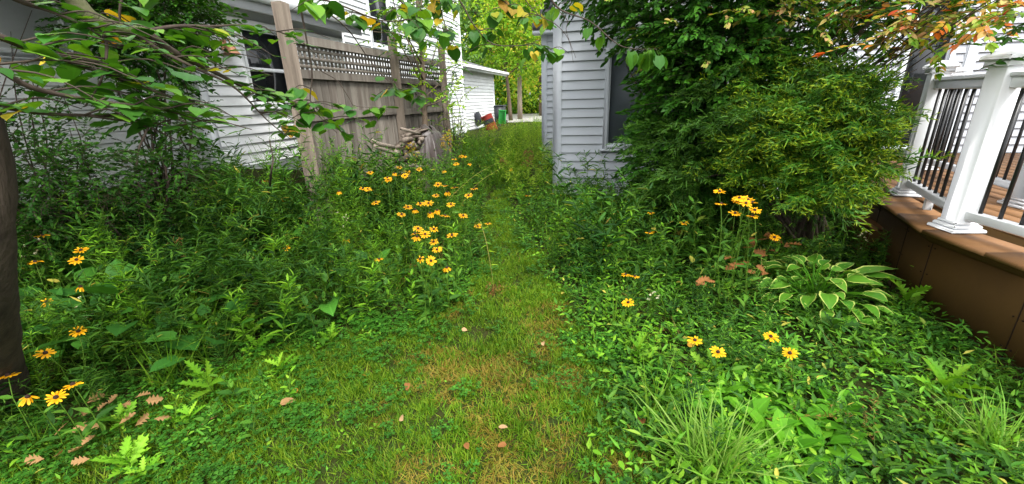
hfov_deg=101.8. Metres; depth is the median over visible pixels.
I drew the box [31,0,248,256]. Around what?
leafy shrub
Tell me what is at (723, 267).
black eyed susan
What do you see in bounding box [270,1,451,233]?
wooden fence
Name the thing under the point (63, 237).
willowy weed
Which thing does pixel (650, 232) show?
black eyed susan
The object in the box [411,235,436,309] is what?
black eyed susan
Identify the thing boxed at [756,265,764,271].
fallen leaf
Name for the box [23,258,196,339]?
broad leaved plant
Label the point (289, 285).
willowy weed
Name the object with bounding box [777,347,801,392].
black eyed susan
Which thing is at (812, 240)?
willowy weed
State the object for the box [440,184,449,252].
black eyed susan
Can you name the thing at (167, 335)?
broad leaved plant
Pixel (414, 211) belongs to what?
black eyed susan
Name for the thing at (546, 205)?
willowy weed
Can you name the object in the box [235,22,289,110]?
window
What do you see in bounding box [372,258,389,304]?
black eyed susan
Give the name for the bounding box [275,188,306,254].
willowy weed
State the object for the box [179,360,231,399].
thistle
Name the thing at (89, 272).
broad leaved plant
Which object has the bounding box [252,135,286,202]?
bare sapling
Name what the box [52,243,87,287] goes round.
willowy weed
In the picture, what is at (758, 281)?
dry twig
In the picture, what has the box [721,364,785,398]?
dock plant
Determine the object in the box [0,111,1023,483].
ground
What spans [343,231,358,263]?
leafy weed
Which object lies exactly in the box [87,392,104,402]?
fallen leaf
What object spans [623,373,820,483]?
grass clump
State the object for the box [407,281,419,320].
leafy weed
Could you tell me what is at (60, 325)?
black eyed susan
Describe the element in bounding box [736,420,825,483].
grass clump
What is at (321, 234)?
willowy weed
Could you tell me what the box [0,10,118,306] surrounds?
leafy shrub
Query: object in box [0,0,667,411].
redbud tree
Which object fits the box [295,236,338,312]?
willowy weed
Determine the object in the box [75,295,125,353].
willowy weed
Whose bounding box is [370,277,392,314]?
leafy weed
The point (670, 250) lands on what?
thistle
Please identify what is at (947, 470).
ground cover
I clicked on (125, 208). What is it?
bush
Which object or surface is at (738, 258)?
black eyed susan
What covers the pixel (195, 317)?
leafy weed
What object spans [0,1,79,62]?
side window
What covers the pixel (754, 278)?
black eyed susan
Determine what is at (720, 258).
black eyed susan
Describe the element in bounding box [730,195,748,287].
black eyed susan
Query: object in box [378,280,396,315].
leafy weed
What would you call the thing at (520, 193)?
willowy weed
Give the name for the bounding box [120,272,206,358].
willowy weed
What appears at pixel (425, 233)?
black eyed susan
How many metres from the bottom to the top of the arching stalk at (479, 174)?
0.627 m
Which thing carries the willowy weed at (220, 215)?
on the ground at (550, 419)
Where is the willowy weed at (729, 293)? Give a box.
[721,282,737,310]
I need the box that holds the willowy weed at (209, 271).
[188,244,237,327]
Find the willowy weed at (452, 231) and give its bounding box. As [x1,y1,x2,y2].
[437,219,460,267]
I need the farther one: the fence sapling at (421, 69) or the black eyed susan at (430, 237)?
the fence sapling at (421, 69)
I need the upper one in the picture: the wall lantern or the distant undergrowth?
the wall lantern
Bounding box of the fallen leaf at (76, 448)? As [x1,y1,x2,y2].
[68,445,82,452]
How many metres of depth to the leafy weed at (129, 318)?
2.53 m
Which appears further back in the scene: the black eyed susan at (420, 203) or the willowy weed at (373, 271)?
the black eyed susan at (420, 203)
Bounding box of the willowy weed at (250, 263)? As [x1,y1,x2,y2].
[230,252,305,341]
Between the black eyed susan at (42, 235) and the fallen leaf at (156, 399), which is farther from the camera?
the black eyed susan at (42, 235)
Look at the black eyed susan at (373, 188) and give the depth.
4.24 m
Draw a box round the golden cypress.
[605,28,951,242]
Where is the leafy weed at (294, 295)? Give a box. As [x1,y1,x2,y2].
[281,277,302,313]
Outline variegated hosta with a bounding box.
[747,253,904,327]
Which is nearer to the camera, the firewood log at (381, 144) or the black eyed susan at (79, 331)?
the black eyed susan at (79, 331)
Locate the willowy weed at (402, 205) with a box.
[391,197,424,246]
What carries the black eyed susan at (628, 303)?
on the ground at (550, 419)
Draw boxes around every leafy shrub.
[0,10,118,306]
[0,40,159,285]
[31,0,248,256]
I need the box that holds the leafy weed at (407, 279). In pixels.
[405,269,424,313]
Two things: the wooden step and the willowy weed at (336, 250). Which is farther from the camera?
the wooden step
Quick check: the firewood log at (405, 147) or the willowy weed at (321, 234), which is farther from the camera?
the firewood log at (405, 147)
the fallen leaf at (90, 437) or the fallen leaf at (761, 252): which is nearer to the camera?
the fallen leaf at (90, 437)
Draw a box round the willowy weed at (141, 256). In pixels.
[134,251,152,265]
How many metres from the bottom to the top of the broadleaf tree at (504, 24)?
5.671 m
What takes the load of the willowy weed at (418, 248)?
on the ground at (550, 419)
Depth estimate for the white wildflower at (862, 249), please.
3.34 m
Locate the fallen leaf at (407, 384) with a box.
[404,383,410,389]
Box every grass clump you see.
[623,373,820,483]
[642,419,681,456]
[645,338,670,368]
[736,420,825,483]
[906,380,1000,459]
[910,380,1023,471]
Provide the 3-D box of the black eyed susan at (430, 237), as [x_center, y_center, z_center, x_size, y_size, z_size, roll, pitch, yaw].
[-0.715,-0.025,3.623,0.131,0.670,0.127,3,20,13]
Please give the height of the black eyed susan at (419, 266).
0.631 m
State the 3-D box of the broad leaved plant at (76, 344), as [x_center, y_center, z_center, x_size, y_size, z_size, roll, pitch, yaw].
[-2.509,0.542,2.463,0.673,0.432,0.750,8,21,26]
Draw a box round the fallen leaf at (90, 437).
[81,435,94,444]
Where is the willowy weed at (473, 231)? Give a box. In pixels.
[460,221,482,266]
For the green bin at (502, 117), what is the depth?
17.27 m
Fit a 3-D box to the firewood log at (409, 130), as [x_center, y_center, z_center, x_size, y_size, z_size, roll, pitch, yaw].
[-1.307,-1.433,5.377,0.045,0.127,0.406,6,20,20]
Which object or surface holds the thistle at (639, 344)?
on the ground at (550, 419)
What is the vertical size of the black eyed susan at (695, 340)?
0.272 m
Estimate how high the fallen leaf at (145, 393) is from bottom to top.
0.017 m
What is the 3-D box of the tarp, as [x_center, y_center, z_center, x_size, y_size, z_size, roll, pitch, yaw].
[-1.265,-1.346,6.448,0.814,0.946,1.068,3,20,13]
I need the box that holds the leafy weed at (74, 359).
[35,314,87,370]
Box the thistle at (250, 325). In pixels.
[234,312,274,339]
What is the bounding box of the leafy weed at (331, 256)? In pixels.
[327,251,337,281]
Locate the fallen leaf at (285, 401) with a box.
[280,397,294,404]
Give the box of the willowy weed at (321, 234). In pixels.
[303,221,338,288]
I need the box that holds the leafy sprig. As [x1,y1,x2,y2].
[353,329,377,343]
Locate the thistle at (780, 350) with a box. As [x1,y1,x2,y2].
[758,341,794,362]
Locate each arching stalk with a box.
[454,157,507,193]
[470,219,501,297]
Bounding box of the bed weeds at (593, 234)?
[506,141,1023,483]
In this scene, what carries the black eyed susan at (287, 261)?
on the ground at (550, 419)
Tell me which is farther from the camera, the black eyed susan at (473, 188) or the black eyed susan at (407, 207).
the black eyed susan at (473, 188)
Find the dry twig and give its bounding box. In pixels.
[748,248,763,302]
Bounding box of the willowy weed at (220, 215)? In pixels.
[204,202,242,272]
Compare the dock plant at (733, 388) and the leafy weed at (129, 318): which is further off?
the leafy weed at (129, 318)
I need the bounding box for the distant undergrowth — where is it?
[468,61,538,113]
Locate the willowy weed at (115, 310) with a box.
[93,294,131,364]
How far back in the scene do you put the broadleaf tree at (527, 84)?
22.47 m
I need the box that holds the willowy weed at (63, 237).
[26,223,78,288]
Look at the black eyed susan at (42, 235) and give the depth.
2.86 m
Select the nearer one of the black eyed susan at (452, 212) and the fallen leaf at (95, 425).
the fallen leaf at (95, 425)
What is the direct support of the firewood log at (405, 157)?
on the firewood log
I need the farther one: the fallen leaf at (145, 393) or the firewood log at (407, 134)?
the firewood log at (407, 134)
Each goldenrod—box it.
[406,142,417,161]
[439,130,452,172]
[520,150,533,199]
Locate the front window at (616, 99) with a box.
[600,46,681,151]
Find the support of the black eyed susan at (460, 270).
on the ground at (550, 419)
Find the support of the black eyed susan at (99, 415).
on the ground at (550, 419)
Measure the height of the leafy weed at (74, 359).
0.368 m
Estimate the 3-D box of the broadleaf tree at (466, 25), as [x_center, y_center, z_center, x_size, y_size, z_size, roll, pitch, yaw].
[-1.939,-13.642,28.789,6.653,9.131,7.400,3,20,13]
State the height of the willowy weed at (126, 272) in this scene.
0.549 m
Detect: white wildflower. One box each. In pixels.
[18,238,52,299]
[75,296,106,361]
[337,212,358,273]
[647,291,659,323]
[852,231,871,268]
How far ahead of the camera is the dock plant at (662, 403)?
2.02 m
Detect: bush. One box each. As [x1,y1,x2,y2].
[52,161,184,260]
[411,110,473,168]
[542,0,1023,235]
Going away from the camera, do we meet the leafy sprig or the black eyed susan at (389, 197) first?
the leafy sprig
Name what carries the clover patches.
on the ground at (550, 419)
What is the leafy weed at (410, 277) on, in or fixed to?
on the ground at (550, 419)
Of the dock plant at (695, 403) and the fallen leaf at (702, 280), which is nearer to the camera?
the dock plant at (695, 403)
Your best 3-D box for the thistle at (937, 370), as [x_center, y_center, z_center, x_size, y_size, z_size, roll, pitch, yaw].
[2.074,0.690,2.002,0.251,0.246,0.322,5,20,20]
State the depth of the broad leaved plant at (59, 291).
2.43 m
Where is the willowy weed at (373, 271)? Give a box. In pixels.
[353,256,383,313]
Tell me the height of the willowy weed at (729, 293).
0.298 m
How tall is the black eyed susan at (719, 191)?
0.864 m
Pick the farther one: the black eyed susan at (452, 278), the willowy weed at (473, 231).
the willowy weed at (473, 231)
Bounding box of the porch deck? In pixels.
[826,153,1023,385]
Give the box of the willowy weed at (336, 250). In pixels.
[320,242,376,314]
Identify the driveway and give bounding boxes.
[506,113,541,121]
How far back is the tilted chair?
14.99 m
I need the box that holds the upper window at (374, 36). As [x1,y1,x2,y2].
[364,0,392,50]
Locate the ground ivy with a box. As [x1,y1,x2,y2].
[0,192,493,483]
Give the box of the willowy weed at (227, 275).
[208,248,256,318]
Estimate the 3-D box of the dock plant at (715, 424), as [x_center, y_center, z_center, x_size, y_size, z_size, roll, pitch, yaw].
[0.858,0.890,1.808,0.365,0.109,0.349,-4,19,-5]
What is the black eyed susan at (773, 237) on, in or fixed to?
on the ground at (550, 419)
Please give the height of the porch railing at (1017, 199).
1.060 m
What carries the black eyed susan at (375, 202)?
on the ground at (550, 419)
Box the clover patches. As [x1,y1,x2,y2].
[0,172,760,483]
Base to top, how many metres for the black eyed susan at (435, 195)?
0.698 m
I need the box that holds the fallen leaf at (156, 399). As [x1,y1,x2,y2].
[146,394,162,404]
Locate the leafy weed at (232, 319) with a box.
[221,300,253,342]
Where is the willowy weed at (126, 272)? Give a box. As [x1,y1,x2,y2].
[117,266,152,325]
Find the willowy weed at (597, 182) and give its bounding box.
[588,175,605,201]
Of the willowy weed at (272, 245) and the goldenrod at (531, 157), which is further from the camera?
the goldenrod at (531, 157)
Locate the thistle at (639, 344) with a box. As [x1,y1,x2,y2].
[625,333,657,364]
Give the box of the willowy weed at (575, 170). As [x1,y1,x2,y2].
[570,167,583,194]
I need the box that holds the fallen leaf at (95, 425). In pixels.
[80,423,98,430]
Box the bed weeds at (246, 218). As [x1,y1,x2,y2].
[0,106,505,483]
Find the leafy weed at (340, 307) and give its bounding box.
[334,292,354,325]
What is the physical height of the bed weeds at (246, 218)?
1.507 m
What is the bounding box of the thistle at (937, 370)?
[901,356,994,399]
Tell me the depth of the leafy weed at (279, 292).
2.77 m
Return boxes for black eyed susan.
[0,372,56,447]
[18,394,72,447]
[29,260,74,336]
[33,348,88,406]
[34,234,58,282]
[41,298,80,360]
[45,389,98,453]
[63,381,117,437]
[66,326,108,404]
[67,255,98,323]
[73,247,119,308]
[76,285,106,365]
[278,245,298,283]
[337,190,352,264]
[357,187,368,249]
[363,187,371,250]
[367,171,386,231]
[369,201,379,275]
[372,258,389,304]
[384,177,394,247]
[385,178,397,247]
[392,172,407,231]
[397,212,421,289]
[402,173,409,229]
[404,205,427,279]
[408,208,418,295]
[411,231,430,309]
[411,232,428,306]
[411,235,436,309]
[413,226,432,294]
[416,202,440,282]
[417,255,436,324]
[417,256,434,318]
[422,201,436,268]
[424,200,439,273]
[427,209,439,285]
[427,212,444,293]
[427,226,441,300]
[429,182,440,248]
[429,239,446,299]
[432,194,456,264]
[432,247,460,305]
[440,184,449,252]
[440,214,466,298]
[441,202,455,277]
[441,266,458,330]
[444,191,463,266]
[446,186,458,254]
[447,233,472,316]
[458,193,472,278]
[459,214,477,284]
[471,187,483,253]
[473,224,487,257]
[484,222,497,257]
[526,195,533,229]
[613,298,633,337]
[620,273,635,314]
[626,275,639,315]
[642,231,657,288]
[667,222,686,272]
[680,336,702,370]
[698,198,738,292]
[700,346,726,386]
[705,189,729,294]
[709,202,729,316]
[713,201,757,317]
[714,214,757,305]
[715,199,750,314]
[722,196,746,296]
[725,210,741,308]
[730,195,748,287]
[735,207,761,324]
[738,198,759,305]
[751,331,778,374]
[753,234,780,298]
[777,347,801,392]
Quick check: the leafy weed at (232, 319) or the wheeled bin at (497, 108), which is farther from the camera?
the wheeled bin at (497, 108)
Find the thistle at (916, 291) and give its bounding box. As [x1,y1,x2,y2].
[884,275,942,318]
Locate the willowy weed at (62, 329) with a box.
[32,309,78,360]
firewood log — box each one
[369,139,394,148]
[372,144,401,156]
[392,164,415,170]
[394,155,415,163]
[395,144,418,149]
[398,140,417,145]
[400,127,420,134]
[400,128,427,137]
[401,136,416,142]
[402,135,426,138]
[404,127,420,136]
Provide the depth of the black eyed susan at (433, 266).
3.00 m
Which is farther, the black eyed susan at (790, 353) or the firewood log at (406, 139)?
the firewood log at (406, 139)
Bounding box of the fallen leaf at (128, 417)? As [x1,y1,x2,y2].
[119,412,135,423]
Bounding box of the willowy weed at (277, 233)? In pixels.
[259,214,300,262]
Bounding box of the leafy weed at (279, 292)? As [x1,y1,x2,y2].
[272,284,299,327]
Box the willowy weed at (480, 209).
[465,200,488,246]
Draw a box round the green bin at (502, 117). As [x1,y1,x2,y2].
[498,110,506,123]
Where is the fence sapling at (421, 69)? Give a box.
[339,0,481,125]
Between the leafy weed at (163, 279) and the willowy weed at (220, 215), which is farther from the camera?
the willowy weed at (220, 215)
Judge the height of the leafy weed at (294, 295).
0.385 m
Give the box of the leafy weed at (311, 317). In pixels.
[293,284,328,345]
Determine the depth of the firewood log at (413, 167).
5.75 m
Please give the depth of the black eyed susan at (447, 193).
3.60 m
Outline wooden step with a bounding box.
[833,206,882,261]
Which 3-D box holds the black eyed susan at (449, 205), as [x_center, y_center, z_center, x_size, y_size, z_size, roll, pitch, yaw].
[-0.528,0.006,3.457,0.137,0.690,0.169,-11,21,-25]
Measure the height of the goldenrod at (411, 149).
0.783 m
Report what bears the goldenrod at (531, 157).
on the ground at (550, 419)
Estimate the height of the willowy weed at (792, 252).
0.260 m
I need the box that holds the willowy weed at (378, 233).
[365,221,386,267]
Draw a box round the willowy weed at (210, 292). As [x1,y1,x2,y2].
[185,232,241,324]
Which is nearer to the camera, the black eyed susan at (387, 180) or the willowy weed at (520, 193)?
the black eyed susan at (387, 180)
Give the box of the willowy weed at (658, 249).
[654,241,664,265]
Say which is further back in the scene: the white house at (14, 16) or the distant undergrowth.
the distant undergrowth
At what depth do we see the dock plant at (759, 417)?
1.86 m
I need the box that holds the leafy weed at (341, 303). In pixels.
[322,268,354,320]
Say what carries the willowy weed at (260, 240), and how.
on the ground at (550, 419)
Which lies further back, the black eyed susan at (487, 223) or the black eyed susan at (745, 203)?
the black eyed susan at (487, 223)
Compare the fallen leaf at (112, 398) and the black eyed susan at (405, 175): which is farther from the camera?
the black eyed susan at (405, 175)
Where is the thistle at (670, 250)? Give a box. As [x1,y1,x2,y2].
[652,236,676,260]
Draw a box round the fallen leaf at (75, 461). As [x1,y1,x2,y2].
[71,456,89,465]
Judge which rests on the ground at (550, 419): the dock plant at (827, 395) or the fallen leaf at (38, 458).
the dock plant at (827, 395)
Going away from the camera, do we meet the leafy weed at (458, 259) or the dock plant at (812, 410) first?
the dock plant at (812, 410)
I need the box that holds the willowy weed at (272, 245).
[253,232,284,311]
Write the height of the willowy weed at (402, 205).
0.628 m
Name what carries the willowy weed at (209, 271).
on the ground at (550, 419)
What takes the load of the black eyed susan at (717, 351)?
on the ground at (550, 419)
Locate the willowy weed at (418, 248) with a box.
[411,242,441,284]
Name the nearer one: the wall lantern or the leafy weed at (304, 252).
the leafy weed at (304, 252)
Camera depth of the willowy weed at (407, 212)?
3.58 m
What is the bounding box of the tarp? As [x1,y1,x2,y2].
[415,124,455,190]
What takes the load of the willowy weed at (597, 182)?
on the ground at (550, 419)
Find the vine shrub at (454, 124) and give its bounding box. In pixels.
[437,56,477,160]
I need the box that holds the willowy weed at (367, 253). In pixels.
[365,240,382,291]
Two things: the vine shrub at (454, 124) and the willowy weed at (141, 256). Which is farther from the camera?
the vine shrub at (454, 124)
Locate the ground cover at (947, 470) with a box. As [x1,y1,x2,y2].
[499,187,1023,483]
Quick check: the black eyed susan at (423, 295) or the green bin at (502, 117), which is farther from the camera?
the green bin at (502, 117)
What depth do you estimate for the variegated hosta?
2.80 m
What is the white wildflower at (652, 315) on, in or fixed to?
on the ground at (550, 419)
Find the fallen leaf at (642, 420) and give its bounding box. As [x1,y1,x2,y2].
[637,415,645,423]
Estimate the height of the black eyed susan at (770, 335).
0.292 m
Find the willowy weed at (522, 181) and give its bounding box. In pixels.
[518,176,526,193]
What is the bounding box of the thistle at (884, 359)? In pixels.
[855,341,902,372]
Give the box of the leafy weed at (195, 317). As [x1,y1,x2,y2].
[185,307,210,345]
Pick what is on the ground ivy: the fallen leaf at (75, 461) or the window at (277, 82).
the fallen leaf at (75, 461)
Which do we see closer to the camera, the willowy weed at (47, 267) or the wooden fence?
the willowy weed at (47, 267)
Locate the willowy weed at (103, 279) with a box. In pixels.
[95,271,122,299]
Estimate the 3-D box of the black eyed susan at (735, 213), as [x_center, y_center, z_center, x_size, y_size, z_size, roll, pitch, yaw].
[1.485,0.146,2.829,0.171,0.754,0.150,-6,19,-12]
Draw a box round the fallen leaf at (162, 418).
[155,415,171,420]
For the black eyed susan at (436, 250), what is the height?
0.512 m
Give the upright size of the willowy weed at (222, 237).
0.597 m
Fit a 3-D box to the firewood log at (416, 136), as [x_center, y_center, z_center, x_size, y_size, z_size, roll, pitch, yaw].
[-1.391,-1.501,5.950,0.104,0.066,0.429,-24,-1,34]
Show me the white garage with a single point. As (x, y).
(481, 98)
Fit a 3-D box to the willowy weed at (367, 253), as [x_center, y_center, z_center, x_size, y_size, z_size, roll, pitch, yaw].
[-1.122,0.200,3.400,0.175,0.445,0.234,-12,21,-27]
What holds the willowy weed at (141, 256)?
on the ground at (550, 419)
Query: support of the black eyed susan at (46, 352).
on the ground at (550, 419)
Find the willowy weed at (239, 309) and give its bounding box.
[220,284,258,341]
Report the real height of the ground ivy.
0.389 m
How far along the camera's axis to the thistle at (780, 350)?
2.31 m
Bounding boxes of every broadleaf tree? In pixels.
[459,0,509,84]
[459,0,533,106]
[459,1,476,61]
[461,0,544,118]
[465,0,540,119]
[478,0,543,115]
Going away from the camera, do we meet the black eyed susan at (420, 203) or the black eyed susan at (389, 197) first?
the black eyed susan at (420, 203)
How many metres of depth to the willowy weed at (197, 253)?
2.82 m
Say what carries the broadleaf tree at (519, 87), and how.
on the driveway
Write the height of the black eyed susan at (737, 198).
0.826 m
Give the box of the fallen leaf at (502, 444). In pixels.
[498,441,506,446]
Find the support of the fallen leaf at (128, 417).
on the ground ivy
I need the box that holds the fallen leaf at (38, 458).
[24,453,43,464]
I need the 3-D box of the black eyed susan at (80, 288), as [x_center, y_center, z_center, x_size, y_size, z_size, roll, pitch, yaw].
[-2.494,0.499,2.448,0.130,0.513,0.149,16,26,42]
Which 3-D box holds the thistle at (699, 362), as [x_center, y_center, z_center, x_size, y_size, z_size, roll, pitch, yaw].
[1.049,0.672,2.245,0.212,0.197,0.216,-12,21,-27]
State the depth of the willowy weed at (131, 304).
2.49 m
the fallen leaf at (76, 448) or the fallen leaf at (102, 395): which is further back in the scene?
the fallen leaf at (102, 395)
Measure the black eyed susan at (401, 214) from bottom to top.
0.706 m
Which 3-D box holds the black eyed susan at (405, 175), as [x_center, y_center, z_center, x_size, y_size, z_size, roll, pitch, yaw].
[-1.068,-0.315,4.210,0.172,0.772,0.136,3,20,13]
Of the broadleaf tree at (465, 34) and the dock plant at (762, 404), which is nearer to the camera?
the dock plant at (762, 404)
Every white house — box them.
[0,0,466,278]
[532,0,1023,197]
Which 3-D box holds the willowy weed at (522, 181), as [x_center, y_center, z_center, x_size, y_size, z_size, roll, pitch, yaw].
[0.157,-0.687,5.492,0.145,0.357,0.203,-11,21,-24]
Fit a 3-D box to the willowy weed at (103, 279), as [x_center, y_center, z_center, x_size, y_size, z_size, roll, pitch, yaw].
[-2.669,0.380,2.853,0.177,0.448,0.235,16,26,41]
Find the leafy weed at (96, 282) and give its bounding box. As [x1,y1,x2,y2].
[94,281,110,327]
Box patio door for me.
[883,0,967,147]
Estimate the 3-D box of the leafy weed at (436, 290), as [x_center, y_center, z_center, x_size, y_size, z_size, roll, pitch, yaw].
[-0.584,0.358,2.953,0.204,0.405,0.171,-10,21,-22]
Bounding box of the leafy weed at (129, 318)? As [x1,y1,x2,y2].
[120,304,142,353]
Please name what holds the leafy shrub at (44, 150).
on the ground at (550, 419)
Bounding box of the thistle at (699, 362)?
[690,348,732,376]
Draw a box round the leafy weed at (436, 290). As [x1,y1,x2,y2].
[420,262,441,317]
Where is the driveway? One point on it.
(534, 116)
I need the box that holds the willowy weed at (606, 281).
[589,276,609,306]
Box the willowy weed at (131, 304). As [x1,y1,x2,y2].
[99,271,163,352]
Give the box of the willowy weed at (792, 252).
[786,248,800,266]
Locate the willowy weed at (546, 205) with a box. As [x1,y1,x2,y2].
[540,201,553,229]
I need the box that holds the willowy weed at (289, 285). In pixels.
[263,266,300,348]
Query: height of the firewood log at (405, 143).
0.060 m
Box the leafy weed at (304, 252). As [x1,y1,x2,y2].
[300,249,313,265]
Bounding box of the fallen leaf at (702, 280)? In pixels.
[698,277,708,283]
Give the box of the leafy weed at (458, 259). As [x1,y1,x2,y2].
[448,251,463,283]
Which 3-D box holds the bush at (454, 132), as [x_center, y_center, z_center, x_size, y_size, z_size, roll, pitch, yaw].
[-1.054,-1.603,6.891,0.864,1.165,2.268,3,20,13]
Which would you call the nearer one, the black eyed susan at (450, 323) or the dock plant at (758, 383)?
the dock plant at (758, 383)
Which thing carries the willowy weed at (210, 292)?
on the ground at (550, 419)
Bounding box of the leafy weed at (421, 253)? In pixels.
[412,230,427,274]
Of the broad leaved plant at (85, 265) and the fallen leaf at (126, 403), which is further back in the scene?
the broad leaved plant at (85, 265)
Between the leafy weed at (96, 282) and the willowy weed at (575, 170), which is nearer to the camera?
the leafy weed at (96, 282)
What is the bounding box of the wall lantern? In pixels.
[219,38,240,54]
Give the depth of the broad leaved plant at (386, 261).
3.32 m
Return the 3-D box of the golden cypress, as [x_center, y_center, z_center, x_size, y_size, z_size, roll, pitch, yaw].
[1.792,-0.710,3.257,2.117,1.726,2.046,3,20,13]
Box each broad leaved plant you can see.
[18,254,152,314]
[19,267,142,362]
[20,286,107,367]
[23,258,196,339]
[23,292,186,364]
[27,263,229,353]
[108,260,228,334]
[142,297,283,371]
[260,226,329,282]
[276,265,364,327]
[331,248,417,300]
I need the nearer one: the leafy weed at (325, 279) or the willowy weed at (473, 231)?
the leafy weed at (325, 279)
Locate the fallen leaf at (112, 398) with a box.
[108,394,117,403]
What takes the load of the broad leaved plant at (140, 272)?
on the ground at (550, 419)
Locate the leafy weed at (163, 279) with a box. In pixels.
[153,276,191,333]
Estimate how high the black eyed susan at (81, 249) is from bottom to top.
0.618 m
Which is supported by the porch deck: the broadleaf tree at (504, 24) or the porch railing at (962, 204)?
the porch railing at (962, 204)
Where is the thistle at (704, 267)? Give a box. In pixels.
[689,261,722,276]
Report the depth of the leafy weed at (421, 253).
3.60 m
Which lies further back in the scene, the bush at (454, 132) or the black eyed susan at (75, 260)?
the bush at (454, 132)
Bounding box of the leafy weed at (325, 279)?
[306,271,340,325]
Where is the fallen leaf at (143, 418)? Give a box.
[135,413,148,425]
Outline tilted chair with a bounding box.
[474,111,500,129]
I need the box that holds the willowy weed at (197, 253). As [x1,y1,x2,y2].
[169,236,216,309]
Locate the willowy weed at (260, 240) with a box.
[249,223,272,270]
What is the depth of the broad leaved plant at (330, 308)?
2.81 m
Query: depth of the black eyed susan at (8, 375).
1.87 m
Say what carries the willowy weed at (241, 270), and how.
on the ground at (550, 419)
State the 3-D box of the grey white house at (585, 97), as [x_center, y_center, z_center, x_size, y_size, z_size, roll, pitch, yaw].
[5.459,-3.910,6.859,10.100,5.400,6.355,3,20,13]
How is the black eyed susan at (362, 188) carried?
on the ground at (550, 419)
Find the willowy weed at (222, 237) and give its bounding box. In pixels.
[207,226,239,289]
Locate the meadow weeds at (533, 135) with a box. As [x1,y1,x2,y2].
[446,113,552,207]
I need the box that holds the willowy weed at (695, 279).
[686,274,704,302]
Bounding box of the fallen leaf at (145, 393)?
[135,390,150,397]
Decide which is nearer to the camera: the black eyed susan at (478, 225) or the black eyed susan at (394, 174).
the black eyed susan at (478, 225)
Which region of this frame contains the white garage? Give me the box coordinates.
[462,60,508,130]
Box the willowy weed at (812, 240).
[806,239,823,270]
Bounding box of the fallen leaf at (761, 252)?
[754,248,766,256]
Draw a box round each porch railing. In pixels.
[889,48,1023,237]
[925,67,1023,209]
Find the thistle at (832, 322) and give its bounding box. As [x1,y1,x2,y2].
[813,311,861,337]
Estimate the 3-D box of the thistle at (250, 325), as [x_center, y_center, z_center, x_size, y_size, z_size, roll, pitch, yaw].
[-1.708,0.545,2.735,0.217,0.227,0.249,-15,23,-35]
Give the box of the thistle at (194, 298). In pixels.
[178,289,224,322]
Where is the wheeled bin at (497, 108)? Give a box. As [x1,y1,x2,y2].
[494,105,507,122]
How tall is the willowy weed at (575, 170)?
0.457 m
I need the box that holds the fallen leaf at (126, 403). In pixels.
[122,400,130,406]
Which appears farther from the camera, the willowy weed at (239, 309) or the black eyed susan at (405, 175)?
the black eyed susan at (405, 175)
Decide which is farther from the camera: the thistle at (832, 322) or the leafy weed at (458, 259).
the leafy weed at (458, 259)
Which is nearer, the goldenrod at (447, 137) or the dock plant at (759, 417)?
the dock plant at (759, 417)
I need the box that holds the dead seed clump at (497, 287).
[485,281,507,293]
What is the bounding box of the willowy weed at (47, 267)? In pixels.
[18,246,86,306]
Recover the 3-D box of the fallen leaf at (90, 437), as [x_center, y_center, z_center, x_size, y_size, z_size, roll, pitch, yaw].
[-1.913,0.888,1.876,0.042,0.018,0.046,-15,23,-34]
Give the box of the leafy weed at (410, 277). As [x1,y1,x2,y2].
[393,245,413,293]
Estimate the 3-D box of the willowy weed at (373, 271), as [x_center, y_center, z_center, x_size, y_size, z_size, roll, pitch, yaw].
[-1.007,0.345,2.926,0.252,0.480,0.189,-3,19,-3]
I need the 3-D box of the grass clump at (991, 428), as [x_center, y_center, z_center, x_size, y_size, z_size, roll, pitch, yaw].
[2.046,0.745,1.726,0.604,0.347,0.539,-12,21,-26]
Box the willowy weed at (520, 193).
[516,183,524,209]
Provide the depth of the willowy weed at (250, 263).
2.57 m
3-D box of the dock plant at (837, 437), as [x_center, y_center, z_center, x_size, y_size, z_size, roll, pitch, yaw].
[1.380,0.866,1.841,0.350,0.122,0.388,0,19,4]
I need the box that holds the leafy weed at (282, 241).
[279,240,292,277]
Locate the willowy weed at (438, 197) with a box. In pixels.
[429,184,458,241]
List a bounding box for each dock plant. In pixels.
[651,391,717,426]
[660,372,723,417]
[662,416,751,475]
[684,392,744,430]
[692,374,751,414]
[715,395,780,448]
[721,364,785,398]
[723,396,827,468]
[733,408,866,483]
[762,391,846,450]
[794,411,890,474]
[817,385,868,456]
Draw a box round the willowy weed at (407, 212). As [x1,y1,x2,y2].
[387,200,417,265]
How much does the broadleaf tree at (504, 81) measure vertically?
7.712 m
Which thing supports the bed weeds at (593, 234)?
on the ground at (550, 419)
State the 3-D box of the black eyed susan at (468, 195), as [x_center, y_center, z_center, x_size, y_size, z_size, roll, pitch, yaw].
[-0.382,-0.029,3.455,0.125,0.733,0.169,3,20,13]
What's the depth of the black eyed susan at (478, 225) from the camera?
3.84 m
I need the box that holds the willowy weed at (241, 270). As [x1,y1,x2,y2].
[221,241,270,328]
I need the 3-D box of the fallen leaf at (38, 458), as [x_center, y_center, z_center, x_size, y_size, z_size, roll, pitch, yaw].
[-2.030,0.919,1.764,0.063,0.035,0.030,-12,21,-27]
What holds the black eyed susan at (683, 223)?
on the ground at (550, 419)
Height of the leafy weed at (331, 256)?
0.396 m
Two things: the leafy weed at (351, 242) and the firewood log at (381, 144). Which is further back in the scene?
the firewood log at (381, 144)

